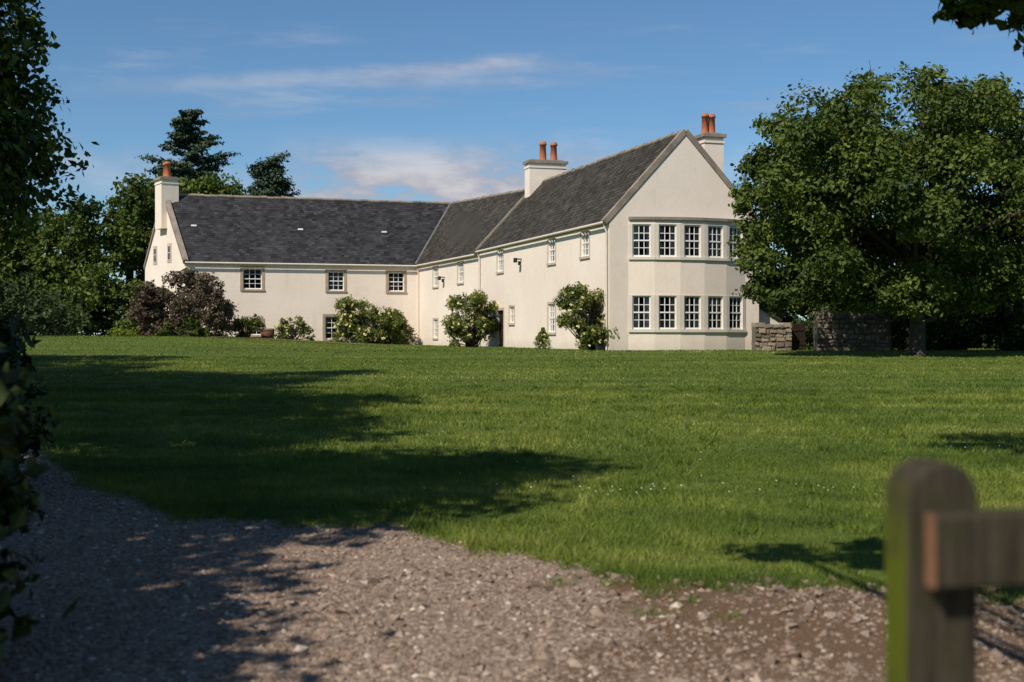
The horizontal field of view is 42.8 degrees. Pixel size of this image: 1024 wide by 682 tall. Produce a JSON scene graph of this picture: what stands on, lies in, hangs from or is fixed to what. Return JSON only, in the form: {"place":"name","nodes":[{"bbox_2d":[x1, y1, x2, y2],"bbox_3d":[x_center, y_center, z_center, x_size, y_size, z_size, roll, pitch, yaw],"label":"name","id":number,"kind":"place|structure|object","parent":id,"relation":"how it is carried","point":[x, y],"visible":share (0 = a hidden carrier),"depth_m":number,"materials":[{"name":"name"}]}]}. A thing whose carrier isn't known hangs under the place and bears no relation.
{"place":"outdoors","nodes":[
{"label":"outdoors","id":0,"kind":"place"},
{"bbox_2d":[29,335,354,343],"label":"garden path","id":1,"kind":"structure","parent":0,"point":[162,335],"depth_m":73.82,"materials":[{"name":"beige gravel"}]},
{"bbox_2d":[0,0,1023,334],"label":"sky","id":2,"kind":"structure","parent":0,"point":[402,100],"materials":[{"name":"blue"}]},
{"bbox_2d":[6,335,1023,622],"bbox_3d":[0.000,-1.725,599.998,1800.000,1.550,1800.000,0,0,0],"label":"ground","id":3,"kind":"structure","parent":0,"point":[136,341],"depth_m":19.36,"materials":[{"name":"green plant"}]},
{"bbox_2d":[0,10,14,74],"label":"lime tree","id":4,"kind":"object","parent":3,"relation":"on","point":[5,29],"visible":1,"depth_m":21.54,"materials":[{"name":"green plant"}]},
{"bbox_2d":[0,289,59,479],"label":"laurel shrub","id":5,"kind":"object","parent":3,"relation":"on","point":[15,348],"visible":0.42,"depth_m":12.14,"materials":[{"name":"green plant"}]},
{"bbox_2d":[0,342,78,660],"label":"laurel shrub","id":6,"kind":"object","parent":3,"relation":"on","point":[18,498],"visible":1,"depth_m":6.02,"materials":[{"name":"green plant"}]},
{"bbox_2d":[0,268,95,334],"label":"hedge","id":7,"kind":"object","parent":3,"relation":"on","point":[31,306],"visible":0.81,"depth_m":77.03,"materials":[{"name":"green plant"}]},
{"bbox_2d":[0,0,98,319],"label":"sycamore tree","id":8,"kind":"object","parent":3,"relation":"on","point":[23,141],"visible":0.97,"depth_m":24.70,"materials":[{"name":"green plant"}]},
{"bbox_2d":[104,322,141,335],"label":"golden shrub","id":9,"kind":"object","parent":3,"relation":"on","point":[118,331],"visible":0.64,"depth_m":75.16,"materials":[{"name":"green plant"}]},
{"bbox_2d":[0,168,257,335],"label":"distant trees","id":10,"kind":"object","parent":3,"relation":"on","point":[124,241],"visible":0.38,"depth_m":101.43,"materials":[{"name":"green plant"}]},
{"bbox_2d":[119,108,242,226],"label":"cedar tree","id":11,"kind":"object","parent":3,"relation":"on","point":[185,135],"visible":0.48,"depth_m":112.12,"materials":[{"name":"green plant"}]},
{"bbox_2d":[153,314,209,336],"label":"green shrub","id":12,"kind":"object","parent":3,"relation":"on","point":[191,325],"visible":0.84,"depth_m":74.59,"materials":[{"name":"green plant"}]},
{"bbox_2d":[125,266,240,336],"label":"copper beech bush","id":13,"kind":"object","parent":3,"relation":"on","point":[148,313],"visible":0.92,"depth_m":76.29,"materials":[{"name":"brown plant"}]},
{"bbox_2d":[229,313,265,337],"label":"green shrub","id":14,"kind":"object","parent":3,"relation":"on","point":[252,325],"visible":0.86,"depth_m":79.77,"materials":[{"name":"green plant"}]},
{"bbox_2d":[261,328,274,337],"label":"barrel planter","id":15,"kind":"object","parent":3,"relation":"on","point":[267,333],"visible":0.78,"depth_m":81.65,"materials":[{"name":"brown wood"}]},
{"bbox_2d":[241,150,301,196],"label":"pine tree","id":16,"kind":"object","parent":3,"relation":"on","point":[274,182],"visible":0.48,"depth_m":111.35,"materials":[{"name":"green plant"}]},
{"bbox_2d":[274,315,315,340],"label":"green shrub","id":17,"kind":"object","parent":3,"relation":"on","point":[287,329],"visible":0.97,"depth_m":82.70,"materials":[{"name":"green plant"}]},
{"bbox_2d":[330,294,406,344],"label":"climbing rose","id":18,"kind":"object","parent":3,"relation":"on","point":[389,320],"visible":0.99,"depth_m":83.52,"materials":[{"name":"green plant"}]},
{"bbox_2d":[384,320,418,344],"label":"climbing rose","id":19,"kind":"object","parent":3,"relation":"on","point":[405,330],"visible":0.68,"depth_m":84.72,"materials":[{"name":"green plant"}]},
{"bbox_2d":[145,135,779,349],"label":"harled walls","id":20,"kind":"structure","parent":3,"relation":"on","point":[684,179],"depth_m":61.63,"materials":[{"name":"beige paint"}]},
{"bbox_2d":[153,161,180,229],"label":"chimney stack wing","id":21,"kind":"structure","parent":20,"relation":"on","point":[166,184],"depth_m":85.54,"materials":[{"name":"beige paint"}]},
{"bbox_2d":[171,196,448,264],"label":"wing roof","id":22,"kind":"structure","parent":20,"relation":"on","point":[234,229],"depth_m":86.39,"materials":[{"name":"stone"}]},
{"bbox_2d":[153,217,743,346],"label":"stone dressings","id":23,"kind":"structure","parent":20,"relation":"attached to","point":[457,283],"depth_m":82.00,"materials":[{"name":"stone"}]},
{"bbox_2d":[153,223,745,338],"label":"window frames","id":24,"kind":"structure","parent":20,"relation":"attached to","point":[668,314],"depth_m":55.99,"materials":[{"name":"white wood"}]},
{"bbox_2d":[435,231,588,336],"bbox_3d":[-1.738,-2.540,71.681,9.537,4.820,37.822,0,0,-38],"label":"window glass","id":25,"kind":"object","parent":24,"relation":"in","point":[500,254],"visible":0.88,"depth_m":62.48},
{"bbox_2d":[144,129,759,349],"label":"roof trim","id":26,"kind":"structure","parent":20,"relation":"attached to","point":[643,177],"depth_m":73.99,"materials":[{"name":"stone"}]},
{"bbox_2d":[415,191,524,264],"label":"link roof","id":27,"kind":"structure","parent":20,"relation":"attached to","point":[465,228],"depth_m":81.85,"materials":[{"name":"stone"}]},
{"bbox_2d":[499,311,502,346],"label":"door","id":28,"kind":"structure","parent":20,"relation":"attached to","point":[501,329],"depth_m":70.64,"materials":[{"name":"paint"}]},
{"bbox_2d":[523,142,567,197],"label":"chimney stack","id":29,"kind":"object","parent":20,"relation":"on","point":[537,171],"visible":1,"depth_m":74.38,"materials":[{"name":"paint"}]},
{"bbox_2d":[477,136,684,250],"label":"roof","id":30,"kind":"structure","parent":20,"relation":"on","point":[592,194],"depth_m":63.40,"materials":[{"name":"stone"}]},
{"bbox_2d":[548,135,754,219],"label":"roof","id":31,"kind":"structure","parent":20,"relation":"on","point":[703,157],"depth_m":56.41,"materials":[{"name":"stone"}]},
{"bbox_2d":[694,113,726,172],"bbox_3d":[9.047,-7.763,59.630,1.150,5.218,1.050,0,0,-17],"label":"chimney stack","id":32,"kind":"object","parent":31,"relation":"on","point":[710,140],"visible":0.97,"depth_m":59.30,"materials":[{"name":"paint"}]},
{"bbox_2d":[735,302,782,321],"bbox_3d":[10.706,-1.334,59.697,1.532,0.944,4.100,0,0,-17],"label":"lean to roof","id":33,"kind":"object","parent":20,"relation":"attached to","point":[777,317],"visible":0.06,"depth_m":57.81,"materials":[{"name":"stone"}]},
{"bbox_2d":[440,288,499,346],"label":"climbing rose","id":34,"kind":"object","parent":3,"relation":"on","point":[466,332],"visible":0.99,"depth_m":69.93,"materials":[{"name":"green plant"}]},
{"bbox_2d":[0,446,1023,681],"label":"gravel drive","id":35,"kind":"structure","parent":3,"relation":"on","point":[161,599],"depth_m":7.20,"materials":[{"name":"gravel"}]},
{"bbox_2d":[533,327,551,348],"bbox_3d":[1.412,-0.045,60.041,0.994,1.206,1.149,0,0,0],"label":"golden topiary","id":36,"kind":"object","parent":3,"relation":"on","point":[542,339],"visible":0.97,"depth_m":59.97,"materials":[{"name":"green plant"}]},
{"bbox_2d":[88,424,1023,496],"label":"daisies","id":37,"kind":"object","parent":3,"relation":"on","point":[681,485],"visible":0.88,"depth_m":12.07,"materials":[{"name":"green plant"}]},
{"bbox_2d":[553,281,617,349],"bbox_3d":[3.162,-1.000,55.946,2.844,3.143,2.723,0,0,0],"label":"climbing rose","id":38,"kind":"object","parent":3,"relation":"on","point":[580,305],"visible":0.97,"depth_m":55.41,"materials":[{"name":"green plant"}]},
{"bbox_2d":[751,323,791,350],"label":"stone wall","id":39,"kind":"structure","parent":3,"relation":"on","point":[766,337],"depth_m":54.64,"materials":[{"name":"beige stone"}]},
{"bbox_2d":[792,324,805,349],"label":"garden gate","id":40,"kind":"structure","parent":3,"relation":"on","point":[798,336],"depth_m":55.34,"materials":[{"name":"paint"}]},
{"bbox_2d":[789,317,813,349],"bbox_3d":[12.857,-0.135,57.824,2.410,1.842,2.484,0,0,0],"label":"privet hedge","id":41,"kind":"object","parent":3,"relation":"on","point":[809,333],"visible":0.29,"depth_m":57.22,"materials":[{"name":"green plant"}]},
{"bbox_2d":[813,310,891,350],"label":"stone wall","id":42,"kind":"structure","parent":3,"relation":"on","point":[843,331],"depth_m":53.42,"materials":[{"name":"grey stone"}]},
{"bbox_2d":[724,61,1023,355],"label":"sycamore tree","id":43,"kind":"object","parent":3,"relation":"on","point":[810,193],"visible":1,"depth_m":43.83,"materials":[{"name":"green plant"}]},
{"bbox_2d":[759,191,1023,348],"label":"distant trees","id":44,"kind":"object","parent":3,"relation":"on","point":[986,342],"visible":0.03,"depth_m":60.95,"materials":[{"name":"green plant"}]},
{"bbox_2d":[870,285,1023,350],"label":"laurel hedge","id":45,"kind":"object","parent":3,"relation":"on","point":[1003,321],"visible":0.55,"depth_m":53.51,"materials":[{"name":"green plant"}]},
{"bbox_2d":[885,457,1023,681],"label":"wooden fence","id":46,"kind":"object","parent":3,"relation":"on","point":[950,547],"visible":1,"depth_m":1.97,"materials":[{"name":"brown wood"}]},
{"bbox_2d":[932,0,1023,56],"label":"sycamore tree","id":47,"kind":"object","parent":3,"relation":"on","point":[970,15],"visible":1,"depth_m":11.93,"materials":[{"name":"green plant"}]}
]}

